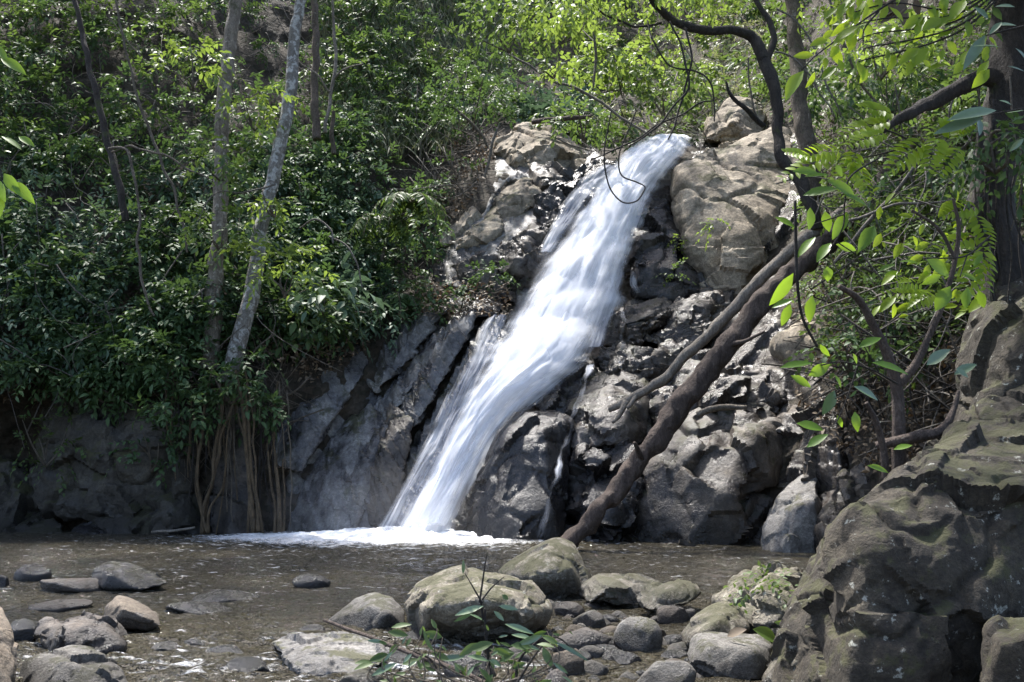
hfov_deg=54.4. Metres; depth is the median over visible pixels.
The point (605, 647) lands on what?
cobble
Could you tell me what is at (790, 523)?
boulder
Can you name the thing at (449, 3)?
tree foliage
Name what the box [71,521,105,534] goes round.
boulder
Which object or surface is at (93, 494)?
rock wall
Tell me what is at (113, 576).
boulder
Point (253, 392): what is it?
bush
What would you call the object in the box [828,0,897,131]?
liana
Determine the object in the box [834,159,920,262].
dead branch
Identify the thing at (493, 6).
bush
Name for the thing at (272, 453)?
hanging root
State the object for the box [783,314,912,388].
bush
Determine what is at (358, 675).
river stone
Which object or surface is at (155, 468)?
bush
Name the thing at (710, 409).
dead branch
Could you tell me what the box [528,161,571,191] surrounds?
boulder
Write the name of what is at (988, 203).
hanging root
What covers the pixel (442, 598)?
boulder
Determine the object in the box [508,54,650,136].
dead branch
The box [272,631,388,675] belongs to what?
rock slab
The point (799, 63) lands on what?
liana
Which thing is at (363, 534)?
foam
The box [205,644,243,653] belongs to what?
river stone
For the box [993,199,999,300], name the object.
hanging root
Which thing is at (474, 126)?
dead branch
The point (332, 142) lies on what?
stem
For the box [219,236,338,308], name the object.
bush
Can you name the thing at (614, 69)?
bush
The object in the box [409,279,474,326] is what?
bush
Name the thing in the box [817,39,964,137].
bush
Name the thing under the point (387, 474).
rock
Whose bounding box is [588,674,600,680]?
cobble
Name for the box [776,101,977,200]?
leaf spray
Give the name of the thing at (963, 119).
leaf spray
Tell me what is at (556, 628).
cobble
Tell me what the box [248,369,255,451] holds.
hanging root
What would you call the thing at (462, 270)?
shrub
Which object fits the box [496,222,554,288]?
boulder
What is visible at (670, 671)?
river stone
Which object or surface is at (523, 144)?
boulder
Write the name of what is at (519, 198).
rock slab
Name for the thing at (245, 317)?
tree
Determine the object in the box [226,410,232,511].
hanging root
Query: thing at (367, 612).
boulder
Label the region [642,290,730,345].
ledge rock
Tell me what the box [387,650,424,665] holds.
river stone
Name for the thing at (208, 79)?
sapling
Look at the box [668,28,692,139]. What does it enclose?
liana
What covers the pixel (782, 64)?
undergrowth
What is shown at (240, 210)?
bush
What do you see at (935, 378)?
twigs
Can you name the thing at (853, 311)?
bush
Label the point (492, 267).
bush
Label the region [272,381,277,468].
hanging root
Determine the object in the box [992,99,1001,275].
hanging root
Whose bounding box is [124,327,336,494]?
twigs
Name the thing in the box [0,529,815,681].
water
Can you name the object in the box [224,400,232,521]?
hanging root
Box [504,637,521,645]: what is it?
cobble
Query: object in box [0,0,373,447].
twigs
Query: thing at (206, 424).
hanging root
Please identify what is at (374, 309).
fern
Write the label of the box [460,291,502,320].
rock
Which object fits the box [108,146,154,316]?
liana
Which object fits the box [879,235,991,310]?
leaf spray
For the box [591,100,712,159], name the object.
liana
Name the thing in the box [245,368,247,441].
hanging root
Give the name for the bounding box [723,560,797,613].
bush
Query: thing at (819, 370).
leaf spray
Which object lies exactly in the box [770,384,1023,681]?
boulder
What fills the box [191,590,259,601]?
river stone
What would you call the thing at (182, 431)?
bush
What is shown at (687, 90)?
liana
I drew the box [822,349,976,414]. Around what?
leaf spray
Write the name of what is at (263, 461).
hanging root
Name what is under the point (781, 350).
rock
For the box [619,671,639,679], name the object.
cobble
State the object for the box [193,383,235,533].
aerial roots
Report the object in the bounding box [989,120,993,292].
hanging root
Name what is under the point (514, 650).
cobble
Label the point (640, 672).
cobble
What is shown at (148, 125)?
liana
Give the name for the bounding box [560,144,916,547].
fallen log
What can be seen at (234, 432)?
hanging root
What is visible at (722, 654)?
boulder
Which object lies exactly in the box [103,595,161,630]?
boulder
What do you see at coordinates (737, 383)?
ledge rock
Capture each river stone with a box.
[0,575,8,586]
[11,618,36,641]
[13,565,51,581]
[28,599,92,611]
[40,578,103,592]
[151,641,177,650]
[165,601,234,614]
[184,639,205,645]
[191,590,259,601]
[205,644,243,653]
[227,656,269,671]
[292,573,330,588]
[299,624,324,630]
[336,668,383,681]
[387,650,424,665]
[401,628,422,639]
[442,650,495,678]
[545,669,568,681]
[549,627,611,651]
[552,648,583,674]
[554,601,584,617]
[572,610,606,627]
[610,651,641,664]
[613,616,662,651]
[637,660,695,681]
[656,605,687,623]
[660,649,687,658]
[686,608,695,620]
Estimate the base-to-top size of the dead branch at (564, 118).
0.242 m
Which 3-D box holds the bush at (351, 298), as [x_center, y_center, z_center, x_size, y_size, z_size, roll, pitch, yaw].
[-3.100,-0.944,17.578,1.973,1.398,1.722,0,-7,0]
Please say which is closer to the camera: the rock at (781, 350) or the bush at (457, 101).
the rock at (781, 350)
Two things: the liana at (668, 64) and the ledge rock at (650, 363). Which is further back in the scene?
the ledge rock at (650, 363)
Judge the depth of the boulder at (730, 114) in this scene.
24.18 m
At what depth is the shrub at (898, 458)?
6.27 m
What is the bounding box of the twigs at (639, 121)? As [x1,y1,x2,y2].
[508,5,759,160]
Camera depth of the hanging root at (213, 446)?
16.44 m
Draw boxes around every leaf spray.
[0,46,34,215]
[769,157,878,325]
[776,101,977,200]
[780,337,911,472]
[785,0,996,99]
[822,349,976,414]
[872,187,997,318]
[876,0,920,24]
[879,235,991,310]
[934,4,1023,151]
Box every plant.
[354,619,572,681]
[367,555,587,681]
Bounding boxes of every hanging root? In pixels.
[165,370,171,445]
[170,368,175,480]
[173,396,179,465]
[187,385,191,477]
[189,413,194,470]
[198,382,206,475]
[203,365,212,462]
[212,404,215,514]
[216,418,225,533]
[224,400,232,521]
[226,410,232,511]
[227,403,232,477]
[232,367,239,476]
[232,403,237,499]
[236,363,248,450]
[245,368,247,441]
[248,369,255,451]
[253,409,260,495]
[259,371,271,500]
[260,392,273,518]
[269,397,275,458]
[270,387,276,493]
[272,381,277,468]
[279,382,285,468]
[286,390,292,527]
[974,124,978,274]
[976,188,980,308]
[983,118,994,234]
[983,170,993,301]
[984,159,987,210]
[987,195,991,301]
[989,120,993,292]
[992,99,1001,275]
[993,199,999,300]
[1005,137,1012,303]
[1009,76,1020,178]
[1010,131,1022,229]
[1010,162,1023,244]
[1018,188,1023,283]
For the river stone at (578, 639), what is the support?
on the ground
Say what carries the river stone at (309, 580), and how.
in the water
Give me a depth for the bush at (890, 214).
13.83 m
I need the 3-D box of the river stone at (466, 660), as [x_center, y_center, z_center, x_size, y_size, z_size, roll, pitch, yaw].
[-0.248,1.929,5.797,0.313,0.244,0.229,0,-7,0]
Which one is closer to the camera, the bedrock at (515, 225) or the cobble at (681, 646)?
the cobble at (681, 646)
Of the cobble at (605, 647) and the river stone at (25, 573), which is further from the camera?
the river stone at (25, 573)
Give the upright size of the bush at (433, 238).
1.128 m
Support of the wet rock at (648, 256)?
on the bedrock at (754, 354)
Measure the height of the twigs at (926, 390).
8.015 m
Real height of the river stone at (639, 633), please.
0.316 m
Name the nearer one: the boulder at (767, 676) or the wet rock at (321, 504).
the boulder at (767, 676)
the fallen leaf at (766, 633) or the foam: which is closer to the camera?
the fallen leaf at (766, 633)
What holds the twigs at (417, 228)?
on the hillside
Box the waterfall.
[386,134,690,531]
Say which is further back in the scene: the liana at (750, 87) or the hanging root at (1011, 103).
the liana at (750, 87)
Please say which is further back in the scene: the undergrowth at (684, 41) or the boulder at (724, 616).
the undergrowth at (684, 41)
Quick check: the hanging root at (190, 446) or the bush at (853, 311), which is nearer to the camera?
the bush at (853, 311)
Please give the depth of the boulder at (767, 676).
5.32 m
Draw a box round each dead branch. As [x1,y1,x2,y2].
[443,99,488,147]
[483,125,498,176]
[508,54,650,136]
[531,115,590,124]
[696,404,746,417]
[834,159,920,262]
[849,198,953,221]
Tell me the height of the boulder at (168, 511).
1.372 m
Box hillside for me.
[0,0,1023,530]
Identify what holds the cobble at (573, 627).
in the water
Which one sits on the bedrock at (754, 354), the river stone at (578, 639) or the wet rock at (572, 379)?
the wet rock at (572, 379)
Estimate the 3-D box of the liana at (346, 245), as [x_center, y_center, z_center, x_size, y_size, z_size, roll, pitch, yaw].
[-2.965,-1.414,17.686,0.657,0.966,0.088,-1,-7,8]
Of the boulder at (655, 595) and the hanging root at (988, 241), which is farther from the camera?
the boulder at (655, 595)
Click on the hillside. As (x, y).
(12, 446)
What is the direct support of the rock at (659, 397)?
on the hillside
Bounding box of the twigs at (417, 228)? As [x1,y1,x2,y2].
[334,168,449,305]
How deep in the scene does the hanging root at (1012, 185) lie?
6.94 m
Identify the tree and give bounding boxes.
[72,0,129,221]
[200,0,242,369]
[221,0,305,382]
[299,0,362,132]
[310,0,320,140]
[511,0,822,229]
[634,0,856,201]
[883,0,1023,301]
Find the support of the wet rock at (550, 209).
on the bedrock at (754, 354)
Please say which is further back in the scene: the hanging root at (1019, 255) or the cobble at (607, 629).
the cobble at (607, 629)
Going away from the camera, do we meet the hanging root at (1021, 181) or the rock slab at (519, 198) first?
the hanging root at (1021, 181)
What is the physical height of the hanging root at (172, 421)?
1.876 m
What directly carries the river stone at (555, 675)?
on the water
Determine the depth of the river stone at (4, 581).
9.81 m
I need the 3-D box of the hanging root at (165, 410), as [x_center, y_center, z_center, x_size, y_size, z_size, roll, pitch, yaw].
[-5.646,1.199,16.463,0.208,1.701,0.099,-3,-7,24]
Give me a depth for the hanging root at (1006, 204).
6.94 m
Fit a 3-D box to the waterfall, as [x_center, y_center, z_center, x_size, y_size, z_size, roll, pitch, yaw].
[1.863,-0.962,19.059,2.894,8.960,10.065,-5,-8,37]
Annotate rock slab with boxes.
[272,344,368,472]
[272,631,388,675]
[340,405,387,527]
[366,304,448,392]
[373,326,445,419]
[395,312,507,526]
[398,308,475,426]
[439,177,541,249]
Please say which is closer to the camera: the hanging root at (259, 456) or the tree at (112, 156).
the hanging root at (259, 456)
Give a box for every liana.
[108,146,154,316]
[111,145,209,178]
[114,0,187,252]
[197,184,275,221]
[299,218,333,243]
[328,236,362,287]
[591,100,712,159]
[592,11,596,86]
[603,111,641,203]
[618,110,645,196]
[628,21,689,146]
[647,20,714,121]
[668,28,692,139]
[747,57,758,117]
[775,8,841,114]
[775,51,835,116]
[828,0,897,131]
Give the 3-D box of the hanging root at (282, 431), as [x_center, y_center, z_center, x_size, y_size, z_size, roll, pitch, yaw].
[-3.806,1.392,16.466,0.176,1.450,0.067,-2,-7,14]
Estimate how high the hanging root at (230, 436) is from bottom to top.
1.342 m
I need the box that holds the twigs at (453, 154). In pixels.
[389,61,518,239]
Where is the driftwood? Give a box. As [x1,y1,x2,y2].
[151,526,194,532]
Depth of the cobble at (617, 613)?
8.02 m
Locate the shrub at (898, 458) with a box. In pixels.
[837,199,960,479]
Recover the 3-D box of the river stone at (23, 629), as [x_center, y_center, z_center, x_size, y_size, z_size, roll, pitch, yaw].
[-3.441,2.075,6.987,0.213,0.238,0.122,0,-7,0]
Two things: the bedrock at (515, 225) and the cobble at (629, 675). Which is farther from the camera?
the bedrock at (515, 225)
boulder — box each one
[0,455,62,533]
[0,607,18,681]
[19,645,127,681]
[33,610,126,653]
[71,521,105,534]
[91,561,167,590]
[98,483,205,533]
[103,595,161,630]
[203,406,255,533]
[328,592,404,630]
[404,565,552,642]
[485,122,588,169]
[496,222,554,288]
[498,537,590,599]
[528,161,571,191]
[581,573,659,607]
[637,579,700,611]
[670,127,798,298]
[681,601,749,647]
[687,631,771,679]
[703,96,766,143]
[711,560,801,641]
[761,474,821,552]
[761,657,797,681]
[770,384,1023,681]
[813,501,845,552]
[979,615,1023,681]
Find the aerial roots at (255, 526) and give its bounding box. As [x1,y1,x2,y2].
[234,369,263,533]
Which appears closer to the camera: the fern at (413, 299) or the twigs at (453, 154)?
the fern at (413, 299)
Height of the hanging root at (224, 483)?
2.011 m
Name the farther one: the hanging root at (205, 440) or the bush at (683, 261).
the bush at (683, 261)
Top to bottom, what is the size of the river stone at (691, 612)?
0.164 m
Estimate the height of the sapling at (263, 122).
1.312 m
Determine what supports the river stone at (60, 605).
on the water
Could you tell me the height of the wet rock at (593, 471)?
2.027 m
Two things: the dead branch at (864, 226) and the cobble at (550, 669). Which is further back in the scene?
the dead branch at (864, 226)
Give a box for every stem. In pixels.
[329,110,335,154]
[380,247,387,286]
[400,246,406,283]
[794,200,817,346]
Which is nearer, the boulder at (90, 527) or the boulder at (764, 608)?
the boulder at (764, 608)
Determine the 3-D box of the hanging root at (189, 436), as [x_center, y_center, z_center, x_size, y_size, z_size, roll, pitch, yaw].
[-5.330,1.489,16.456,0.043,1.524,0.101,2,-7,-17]
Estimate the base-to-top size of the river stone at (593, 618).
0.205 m
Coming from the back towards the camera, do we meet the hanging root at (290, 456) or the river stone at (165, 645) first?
the hanging root at (290, 456)
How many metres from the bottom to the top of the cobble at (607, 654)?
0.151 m
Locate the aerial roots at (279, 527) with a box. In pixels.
[266,443,285,532]
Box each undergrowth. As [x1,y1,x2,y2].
[0,0,1023,420]
[0,0,1023,444]
[530,0,743,108]
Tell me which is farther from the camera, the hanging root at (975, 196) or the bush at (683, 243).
the bush at (683, 243)
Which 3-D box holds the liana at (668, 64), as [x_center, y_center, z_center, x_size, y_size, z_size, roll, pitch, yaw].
[2.495,-3.998,14.692,0.969,1.601,0.174,0,-7,0]
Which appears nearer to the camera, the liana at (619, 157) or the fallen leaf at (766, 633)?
the fallen leaf at (766, 633)
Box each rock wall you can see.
[27,379,199,525]
[953,277,1023,422]
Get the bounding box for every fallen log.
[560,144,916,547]
[607,203,846,422]
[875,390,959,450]
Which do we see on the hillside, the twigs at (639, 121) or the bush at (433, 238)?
the twigs at (639, 121)
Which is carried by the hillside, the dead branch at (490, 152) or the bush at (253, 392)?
the dead branch at (490, 152)
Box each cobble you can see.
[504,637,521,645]
[509,647,522,652]
[510,652,530,661]
[537,629,557,638]
[548,668,578,676]
[550,626,562,631]
[566,624,582,631]
[579,645,603,657]
[579,650,591,659]
[584,660,608,675]
[585,601,600,607]
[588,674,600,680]
[593,644,617,651]
[599,626,616,632]
[601,649,622,659]
[603,614,618,621]
[612,610,622,616]
[619,612,626,617]
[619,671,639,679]
[635,670,644,675]
[664,634,681,644]
[666,642,688,651]
[667,658,682,660]
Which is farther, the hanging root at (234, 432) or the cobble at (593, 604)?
the hanging root at (234, 432)
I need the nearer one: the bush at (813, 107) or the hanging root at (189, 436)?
the hanging root at (189, 436)
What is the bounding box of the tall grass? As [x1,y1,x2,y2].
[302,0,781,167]
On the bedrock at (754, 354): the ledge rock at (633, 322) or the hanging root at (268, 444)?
the ledge rock at (633, 322)
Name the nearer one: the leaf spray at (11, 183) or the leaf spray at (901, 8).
the leaf spray at (11, 183)
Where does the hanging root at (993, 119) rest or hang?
hanging from the tree at (1002, 60)
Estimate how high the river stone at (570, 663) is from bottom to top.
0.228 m
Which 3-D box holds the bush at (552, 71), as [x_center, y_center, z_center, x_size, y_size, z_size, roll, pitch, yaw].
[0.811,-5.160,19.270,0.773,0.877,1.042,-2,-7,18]
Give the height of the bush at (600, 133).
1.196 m
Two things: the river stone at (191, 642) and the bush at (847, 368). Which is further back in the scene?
the bush at (847, 368)
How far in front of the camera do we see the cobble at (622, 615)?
8.00 m
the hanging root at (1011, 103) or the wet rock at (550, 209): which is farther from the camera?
the wet rock at (550, 209)
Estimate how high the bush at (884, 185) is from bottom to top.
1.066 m
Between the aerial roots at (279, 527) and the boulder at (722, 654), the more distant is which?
the aerial roots at (279, 527)
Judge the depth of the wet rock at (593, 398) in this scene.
16.17 m
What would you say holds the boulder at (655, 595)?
in the water
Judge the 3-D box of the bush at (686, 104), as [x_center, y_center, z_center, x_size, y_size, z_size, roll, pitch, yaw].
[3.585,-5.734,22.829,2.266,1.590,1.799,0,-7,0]
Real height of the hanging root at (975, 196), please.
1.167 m
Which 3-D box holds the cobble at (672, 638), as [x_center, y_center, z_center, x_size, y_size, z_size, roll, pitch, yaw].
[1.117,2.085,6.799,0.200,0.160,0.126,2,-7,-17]
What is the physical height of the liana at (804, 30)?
1.573 m
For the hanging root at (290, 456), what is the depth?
16.38 m
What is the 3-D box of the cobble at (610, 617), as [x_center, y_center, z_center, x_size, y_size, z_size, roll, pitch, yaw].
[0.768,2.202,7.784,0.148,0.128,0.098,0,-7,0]
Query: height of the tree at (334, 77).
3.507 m
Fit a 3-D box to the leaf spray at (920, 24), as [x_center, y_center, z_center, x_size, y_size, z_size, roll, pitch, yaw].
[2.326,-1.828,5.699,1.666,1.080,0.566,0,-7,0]
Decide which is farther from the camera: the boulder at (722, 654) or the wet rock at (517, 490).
the wet rock at (517, 490)
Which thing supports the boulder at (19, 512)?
on the ground
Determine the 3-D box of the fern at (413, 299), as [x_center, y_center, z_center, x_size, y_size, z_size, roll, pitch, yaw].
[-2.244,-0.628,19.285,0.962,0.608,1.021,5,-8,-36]
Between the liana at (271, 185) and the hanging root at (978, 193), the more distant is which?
the liana at (271, 185)
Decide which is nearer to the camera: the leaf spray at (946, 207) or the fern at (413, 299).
the leaf spray at (946, 207)
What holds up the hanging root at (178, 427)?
hanging from the undergrowth at (146, 334)
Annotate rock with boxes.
[288,403,383,531]
[364,401,414,527]
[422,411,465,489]
[450,410,574,541]
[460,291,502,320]
[532,157,619,250]
[535,361,598,412]
[564,369,649,451]
[564,438,645,542]
[593,339,693,381]
[600,297,674,346]
[622,401,783,545]
[623,196,707,302]
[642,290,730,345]
[643,348,710,440]
[698,363,787,414]
[769,308,838,374]
[776,400,870,508]
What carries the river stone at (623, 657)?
on the ground
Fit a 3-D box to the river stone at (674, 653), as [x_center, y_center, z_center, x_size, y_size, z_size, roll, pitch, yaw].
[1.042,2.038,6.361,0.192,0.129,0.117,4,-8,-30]
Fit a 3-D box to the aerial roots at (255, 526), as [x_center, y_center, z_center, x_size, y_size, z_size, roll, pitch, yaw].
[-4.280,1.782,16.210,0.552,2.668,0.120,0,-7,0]
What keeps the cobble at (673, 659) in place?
on the ground
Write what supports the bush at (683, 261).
on the wet rock at (648, 256)
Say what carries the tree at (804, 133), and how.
on the hillside
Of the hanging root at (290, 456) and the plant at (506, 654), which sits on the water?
the plant at (506, 654)
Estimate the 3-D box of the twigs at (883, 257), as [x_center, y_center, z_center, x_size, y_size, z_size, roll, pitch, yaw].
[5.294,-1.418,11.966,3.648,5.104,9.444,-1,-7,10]
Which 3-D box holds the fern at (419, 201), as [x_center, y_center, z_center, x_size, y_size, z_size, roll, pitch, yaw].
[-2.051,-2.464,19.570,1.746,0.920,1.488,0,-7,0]
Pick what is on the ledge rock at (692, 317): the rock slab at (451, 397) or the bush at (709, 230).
the bush at (709, 230)
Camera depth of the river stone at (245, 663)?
5.95 m
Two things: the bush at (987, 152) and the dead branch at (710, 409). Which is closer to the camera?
the bush at (987, 152)
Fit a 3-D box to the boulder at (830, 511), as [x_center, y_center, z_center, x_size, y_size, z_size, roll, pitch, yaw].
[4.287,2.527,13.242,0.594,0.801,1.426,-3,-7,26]
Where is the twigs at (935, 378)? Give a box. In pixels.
[766,85,1023,451]
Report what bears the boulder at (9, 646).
in the water
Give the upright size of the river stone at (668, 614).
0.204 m
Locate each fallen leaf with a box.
[727,627,746,636]
[753,620,780,641]
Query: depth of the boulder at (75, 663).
5.67 m
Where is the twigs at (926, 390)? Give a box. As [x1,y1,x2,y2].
[761,90,976,466]
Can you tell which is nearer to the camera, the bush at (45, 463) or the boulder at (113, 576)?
the boulder at (113, 576)
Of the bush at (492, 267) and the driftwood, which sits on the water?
the driftwood
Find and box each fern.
[346,303,389,327]
[347,213,411,249]
[363,191,451,242]
[371,293,422,319]
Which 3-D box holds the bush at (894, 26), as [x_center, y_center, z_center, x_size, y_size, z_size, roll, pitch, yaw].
[4.931,-3.819,12.899,1.695,1.067,1.612,5,-8,-37]
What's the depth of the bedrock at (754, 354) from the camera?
17.25 m
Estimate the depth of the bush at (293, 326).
17.50 m
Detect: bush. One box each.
[10,405,86,496]
[54,365,162,425]
[95,430,195,488]
[134,385,231,449]
[172,198,270,270]
[178,123,262,196]
[184,363,271,419]
[217,389,290,447]
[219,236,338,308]
[239,185,301,235]
[257,299,357,365]
[282,250,392,326]
[393,209,455,262]
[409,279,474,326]
[419,58,534,135]
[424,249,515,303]
[455,0,566,59]
[465,259,520,300]
[503,0,627,57]
[532,50,578,93]
[542,93,621,153]
[567,28,678,106]
[622,54,718,123]
[651,257,694,287]
[665,233,688,258]
[694,218,730,251]
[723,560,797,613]
[778,44,908,133]
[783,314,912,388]
[810,11,954,92]
[816,270,943,355]
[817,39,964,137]
[821,181,921,258]
[852,139,970,207]
[920,110,1023,233]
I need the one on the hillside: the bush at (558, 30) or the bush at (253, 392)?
the bush at (558, 30)
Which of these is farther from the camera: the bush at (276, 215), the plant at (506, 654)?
the bush at (276, 215)
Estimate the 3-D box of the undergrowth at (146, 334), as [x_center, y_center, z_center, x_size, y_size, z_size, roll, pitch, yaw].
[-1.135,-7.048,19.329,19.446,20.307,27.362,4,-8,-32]
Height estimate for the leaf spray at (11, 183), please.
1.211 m
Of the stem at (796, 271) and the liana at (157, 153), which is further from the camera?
the liana at (157, 153)
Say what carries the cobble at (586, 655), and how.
on the ground
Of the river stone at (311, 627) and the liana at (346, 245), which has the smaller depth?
the river stone at (311, 627)
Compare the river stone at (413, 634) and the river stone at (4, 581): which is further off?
the river stone at (4, 581)
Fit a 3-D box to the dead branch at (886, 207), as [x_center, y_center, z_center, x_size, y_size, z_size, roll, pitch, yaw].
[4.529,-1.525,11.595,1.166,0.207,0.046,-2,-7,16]
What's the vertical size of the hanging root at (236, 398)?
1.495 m
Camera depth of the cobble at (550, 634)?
6.99 m
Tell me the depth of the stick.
5.38 m
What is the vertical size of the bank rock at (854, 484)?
2.448 m
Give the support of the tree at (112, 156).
on the hillside
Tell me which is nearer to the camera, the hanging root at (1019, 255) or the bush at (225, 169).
the hanging root at (1019, 255)
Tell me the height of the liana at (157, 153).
0.694 m
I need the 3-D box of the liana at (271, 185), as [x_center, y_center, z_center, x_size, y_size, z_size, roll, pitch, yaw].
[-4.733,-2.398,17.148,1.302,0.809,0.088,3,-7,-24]
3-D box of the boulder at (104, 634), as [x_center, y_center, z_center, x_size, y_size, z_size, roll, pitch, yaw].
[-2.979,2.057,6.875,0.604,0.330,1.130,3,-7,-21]
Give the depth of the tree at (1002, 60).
7.39 m
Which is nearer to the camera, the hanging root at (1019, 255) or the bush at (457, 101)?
the hanging root at (1019, 255)
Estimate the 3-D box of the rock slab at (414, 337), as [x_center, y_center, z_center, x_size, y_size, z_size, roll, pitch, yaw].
[-2.011,0.073,19.543,2.282,2.057,1.939,4,-8,-31]
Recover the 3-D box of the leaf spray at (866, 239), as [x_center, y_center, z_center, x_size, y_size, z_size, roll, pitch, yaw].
[1.707,-0.544,5.401,0.608,0.927,0.300,0,-7,0]
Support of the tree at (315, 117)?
on the hillside
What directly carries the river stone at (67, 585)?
on the water
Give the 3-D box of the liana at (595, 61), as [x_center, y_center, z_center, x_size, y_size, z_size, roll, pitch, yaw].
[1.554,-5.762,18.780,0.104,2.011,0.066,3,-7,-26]
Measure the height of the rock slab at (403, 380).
2.153 m
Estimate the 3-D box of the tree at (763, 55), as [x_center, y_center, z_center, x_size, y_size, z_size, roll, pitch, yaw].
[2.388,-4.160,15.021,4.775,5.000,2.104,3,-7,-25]
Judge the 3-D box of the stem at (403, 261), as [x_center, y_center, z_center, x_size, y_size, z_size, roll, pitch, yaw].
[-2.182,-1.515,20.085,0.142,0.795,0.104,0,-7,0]
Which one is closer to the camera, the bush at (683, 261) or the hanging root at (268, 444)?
the hanging root at (268, 444)
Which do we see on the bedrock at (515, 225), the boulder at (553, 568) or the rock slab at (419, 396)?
the rock slab at (419, 396)
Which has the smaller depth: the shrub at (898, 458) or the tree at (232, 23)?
the shrub at (898, 458)
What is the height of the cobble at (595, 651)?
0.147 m
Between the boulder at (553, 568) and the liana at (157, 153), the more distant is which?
the liana at (157, 153)
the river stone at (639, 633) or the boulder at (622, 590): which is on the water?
the boulder at (622, 590)
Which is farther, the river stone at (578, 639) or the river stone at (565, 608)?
the river stone at (565, 608)
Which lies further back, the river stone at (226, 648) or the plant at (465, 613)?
the river stone at (226, 648)
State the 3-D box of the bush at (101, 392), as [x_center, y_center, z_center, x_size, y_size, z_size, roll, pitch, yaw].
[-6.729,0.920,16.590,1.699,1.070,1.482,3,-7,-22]
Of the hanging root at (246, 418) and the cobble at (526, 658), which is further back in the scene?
the hanging root at (246, 418)
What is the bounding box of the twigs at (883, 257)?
[776,44,1023,423]
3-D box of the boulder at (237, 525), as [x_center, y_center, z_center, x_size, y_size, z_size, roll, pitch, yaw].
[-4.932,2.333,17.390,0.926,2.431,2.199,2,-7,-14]
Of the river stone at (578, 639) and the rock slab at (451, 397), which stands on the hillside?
the rock slab at (451, 397)
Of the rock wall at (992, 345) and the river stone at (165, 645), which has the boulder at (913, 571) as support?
the rock wall at (992, 345)
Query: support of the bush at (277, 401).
on the hillside
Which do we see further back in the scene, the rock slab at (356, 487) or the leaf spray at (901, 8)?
the rock slab at (356, 487)
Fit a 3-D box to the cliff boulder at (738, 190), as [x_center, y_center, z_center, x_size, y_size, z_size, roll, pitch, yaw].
[5.019,-2.803,21.887,3.410,4.780,5.413,0,-7,0]
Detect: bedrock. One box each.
[286,137,683,493]
[501,134,848,544]
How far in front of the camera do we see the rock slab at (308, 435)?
17.46 m
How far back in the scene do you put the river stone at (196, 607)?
8.20 m
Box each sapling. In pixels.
[145,29,235,106]
[200,82,307,144]
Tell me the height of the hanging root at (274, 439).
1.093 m
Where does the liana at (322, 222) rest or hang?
hanging from the tree at (245, 317)
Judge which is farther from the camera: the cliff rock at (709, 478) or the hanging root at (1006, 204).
the cliff rock at (709, 478)
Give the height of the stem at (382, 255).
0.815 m
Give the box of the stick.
[323,619,484,681]
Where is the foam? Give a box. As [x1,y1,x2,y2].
[226,526,508,544]
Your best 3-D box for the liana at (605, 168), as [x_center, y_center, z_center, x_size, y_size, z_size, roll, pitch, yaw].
[1.673,-2.754,14.907,0.606,1.434,0.033,0,-7,0]
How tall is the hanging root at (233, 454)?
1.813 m
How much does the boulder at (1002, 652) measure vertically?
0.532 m
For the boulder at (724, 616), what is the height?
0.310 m
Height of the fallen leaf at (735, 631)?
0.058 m
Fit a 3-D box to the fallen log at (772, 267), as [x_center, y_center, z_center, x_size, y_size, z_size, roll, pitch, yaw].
[3.308,-0.453,14.871,3.767,3.374,0.483,0,-7,0]

